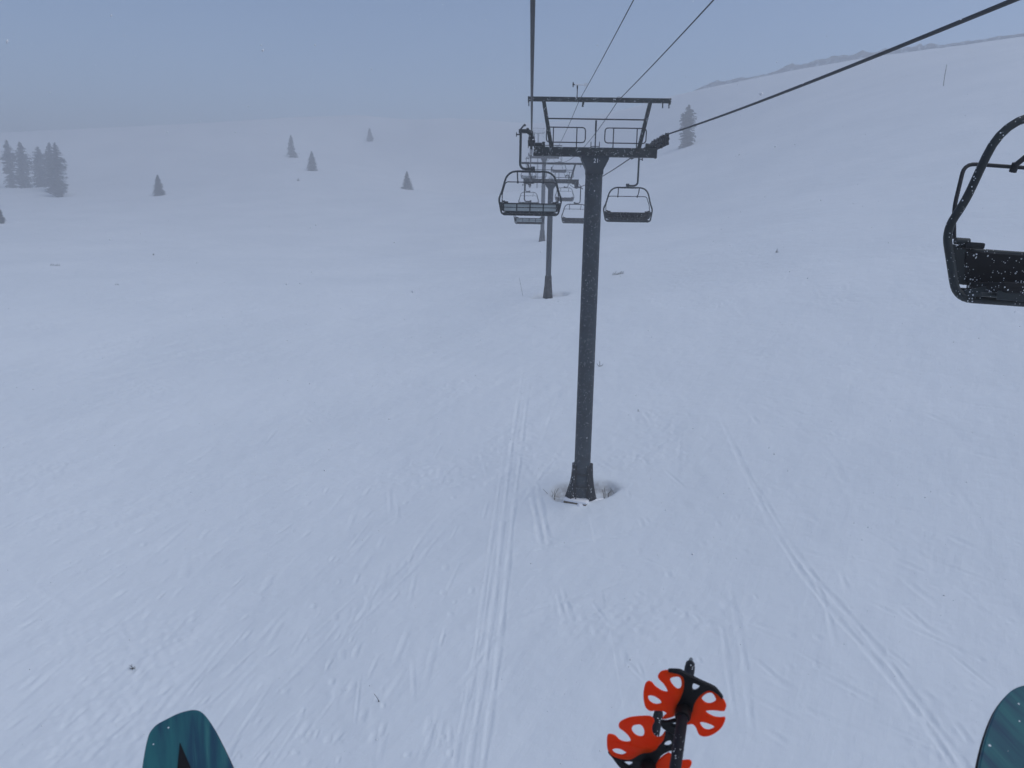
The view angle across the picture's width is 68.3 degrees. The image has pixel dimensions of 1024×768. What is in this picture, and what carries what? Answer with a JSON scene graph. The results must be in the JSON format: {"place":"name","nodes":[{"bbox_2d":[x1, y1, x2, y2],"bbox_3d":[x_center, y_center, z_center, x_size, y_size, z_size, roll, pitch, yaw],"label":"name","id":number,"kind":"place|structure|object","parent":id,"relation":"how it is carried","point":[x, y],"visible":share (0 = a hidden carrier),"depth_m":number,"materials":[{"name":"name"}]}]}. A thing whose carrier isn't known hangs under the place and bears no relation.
{"place":"outdoors","nodes":[
{"label":"outdoors","id":0,"kind":"place"},
{"bbox_2d":[142,710,233,767],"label":"ski","id":1,"kind":"object","parent":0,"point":[188,739],"visible":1,"depth_m":0.98,"materials":[{"name":"paint"},{"name":"plastic"},{"name":"steel"}]},
{"bbox_2d":[0,0,1022,763],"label":"snowfall","id":2,"kind":"object","parent":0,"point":[476,288],"visible":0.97,"depth_m":13.31,"materials":[{"name":"white"}]},
{"bbox_2d":[0,37,1023,767],"bbox_3d":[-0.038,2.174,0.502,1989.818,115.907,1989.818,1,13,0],"label":"snow slope","id":3,"kind":"structure","parent":0,"point":[288,637],"depth_m":34.03,"materials":[{"name":"white snow"}]},
{"bbox_2d":[0,210,5,223],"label":"spruce tree","id":4,"kind":"object","parent":3,"relation":"on","point":[2,220],"visible":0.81,"depth_m":155.92,"materials":[{"name":"green plant"}]},
{"bbox_2d":[0,140,20,187],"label":"spruce tree","id":5,"kind":"object","parent":3,"relation":"on","point":[9,167],"visible":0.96,"depth_m":250.33,"materials":[{"name":"green plant"}]},
{"bbox_2d":[11,141,35,187],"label":"spruce tree","id":6,"kind":"object","parent":3,"relation":"on","point":[24,166],"visible":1,"depth_m":250.72,"materials":[{"name":"green plant"}]},
{"bbox_2d":[28,147,46,187],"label":"spruce tree","id":7,"kind":"object","parent":3,"relation":"on","point":[39,173],"visible":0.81,"depth_m":256.28,"materials":[{"name":"green plant"}]},
{"bbox_2d":[42,142,61,191],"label":"spruce tree","id":8,"kind":"object","parent":3,"relation":"on","point":[46,154],"visible":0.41,"depth_m":244.28,"materials":[{"name":"green plant"}]},
{"bbox_2d":[47,142,67,196],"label":"spruce tree","id":9,"kind":"object","parent":3,"relation":"on","point":[59,185],"visible":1,"depth_m":233.12,"materials":[{"name":"green plant"}]},
{"bbox_2d":[152,175,165,195],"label":"spruce tree","id":10,"kind":"object","parent":3,"relation":"on","point":[158,187],"visible":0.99,"depth_m":227.91,"materials":[{"name":"green plant"}]},
{"bbox_2d":[286,135,298,157],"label":"spruce tree","id":11,"kind":"object","parent":3,"relation":"on","point":[291,152],"visible":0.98,"depth_m":304.09,"materials":[{"name":"green plant"}]},
{"bbox_2d":[306,151,316,170],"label":"spruce tree","id":12,"kind":"object","parent":3,"relation":"on","point":[312,163],"visible":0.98,"depth_m":264.96,"materials":[{"name":"green plant"}]},
{"bbox_2d":[366,128,373,141],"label":"spruce tree","id":13,"kind":"object","parent":3,"relation":"on","point":[370,138],"visible":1,"depth_m":362.08,"materials":[{"name":"green plant"}]},
{"bbox_2d":[400,172,413,189],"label":"spruce tree","id":14,"kind":"object","parent":3,"relation":"on","point":[406,184],"visible":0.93,"depth_m":246.89,"materials":[{"name":"green plant"}]},
{"bbox_2d":[533,128,544,187],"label":"lift tower","id":15,"kind":"structure","parent":3,"relation":"on","point":[538,146],"depth_m":286.44,"materials":[{"name":"metal"}]},
{"bbox_2d":[528,145,561,241],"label":"lift tower","id":16,"kind":"structure","parent":3,"relation":"on","point":[542,231],"depth_m":112.02,"materials":[{"name":"metal"}]},
{"bbox_2d":[521,162,582,298],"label":"lift tower","id":17,"kind":"structure","parent":3,"relation":"on","point":[547,293],"depth_m":59.64,"materials":[{"name":"metal"}]},
{"bbox_2d":[528,82,670,506],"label":"lift tower","id":18,"kind":"structure","parent":3,"relation":"on","point":[581,489],"depth_m":27.30,"materials":[{"name":"metal"}]},
{"bbox_2d":[529,0,534,187],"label":"haul rope","id":19,"kind":"object","parent":18,"relation":"attached to","point":[532,21],"visible":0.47,"depth_m":10.24,"materials":[{"name":"metal"}]},
{"bbox_2d":[521,157,535,178],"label":"lift chair","id":20,"kind":"object","parent":19,"relation":"hanging from","point":[528,177],"visible":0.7,"depth_m":106.05,"materials":[{"name":"black metal"}]},
{"bbox_2d":[518,177,538,202],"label":"lift chair","id":21,"kind":"object","parent":19,"relation":"hanging from","point":[527,192],"visible":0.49,"depth_m":79.47,"materials":[{"name":"black metal"}]},
{"bbox_2d":[514,180,544,223],"bbox_3d":[1.240,-12.878,53.473,2.214,3.057,0.834,1,13,2],"label":"lift chair","id":22,"kind":"object","parent":19,"relation":"hanging from","point":[517,220],"visible":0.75,"depth_m":53.65,"materials":[{"name":"black metal"}]},
{"bbox_2d":[498,124,561,215],"bbox_3d":[0.647,-7.356,26.013,2.214,3.057,0.834,1,13,1],"label":"lift chair","id":23,"kind":"object","parent":19,"relation":"hanging from","point":[524,209],"visible":0.97,"depth_m":26.17,"materials":[{"name":"paint"}]},
{"bbox_2d":[537,0,633,161],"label":"signal cable","id":24,"kind":"object","parent":18,"relation":"attached to","point":[599,64],"visible":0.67,"depth_m":18.41,"materials":[{"name":"metal"}]},
{"bbox_2d":[539,0,713,162],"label":"signal cable","id":25,"kind":"object","parent":18,"relation":"attached to","point":[708,5],"visible":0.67,"depth_m":18.35,"materials":[{"name":"metal"}]},
{"bbox_2d":[541,0,1019,187],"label":"haul rope","id":26,"kind":"object","parent":18,"relation":"attached to","point":[963,20],"visible":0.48,"depth_m":10.01,"materials":[{"name":"metal"}]},
{"bbox_2d":[552,161,566,172],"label":"lift chair","id":27,"kind":"object","parent":26,"relation":"hanging from","point":[558,171],"visible":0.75,"depth_m":112.12,"materials":[{"name":"black metal"}]},
{"bbox_2d":[555,175,573,200],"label":"lift chair","id":28,"kind":"object","parent":26,"relation":"hanging from","point":[566,199],"visible":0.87,"depth_m":85.85,"materials":[{"name":"black metal"}]},
{"bbox_2d":[561,184,583,223],"bbox_3d":[5.050,-14.336,60.092,2.214,3.057,0.834,1,13,1],"label":"lift chair","id":29,"kind":"object","parent":26,"relation":"hanging from","point":[574,220],"visible":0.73,"depth_m":60.24,"materials":[{"name":"black metal"}]},
{"bbox_2d":[603,158,652,222],"bbox_3d":[5.161,-8.690,33.274,2.214,3.057,0.834,1,13,1],"label":"lift chair","id":30,"kind":"object","parent":26,"relation":"hanging from","point":[610,216],"visible":0.93,"depth_m":33.47,"materials":[{"name":"black metal"}]},
{"bbox_2d":[943,115,1023,306],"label":"lift chair","id":31,"kind":"object","parent":26,"relation":"hanging from","point":[990,277],"visible":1,"depth_m":6.15,"materials":[{"name":"black metal"}]},
{"bbox_2d":[678,105,696,148],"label":"spruce tree","id":32,"kind":"object","parent":3,"relation":"on","point":[687,120],"visible":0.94,"depth_m":205.76,"materials":[{"name":"green plant"}]},
{"bbox_2d":[694,33,1023,90],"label":"cornice","id":33,"kind":"structure","parent":3,"relation":"on","point":[840,58],"depth_m":255.47,"materials":[{"name":"snow"}]},
{"bbox_2d":[0,0,1023,131],"label":"sky","id":34,"kind":"structure","parent":0,"point":[725,42],"materials":[{"name":"grey"}]},
{"bbox_2d":[607,711,691,767],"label":"ski pole","id":35,"kind":"object","parent":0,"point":[649,748],"visible":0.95,"depth_m":0.93,"materials":[{"name":"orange plastic"}]},
{"bbox_2d":[643,657,725,767],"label":"ski pole","id":36,"kind":"object","parent":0,"point":[685,704],"visible":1,"depth_m":0.89,"materials":[{"name":"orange plastic"}]},
{"bbox_2d":[975,686,1023,767],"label":"ski","id":37,"kind":"object","parent":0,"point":[1002,744],"visible":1,"depth_m":0.91,"materials":[{"name":"painted fiberglass laminate"},{"name":"plastic"},{"name":"steel"}]}
]}

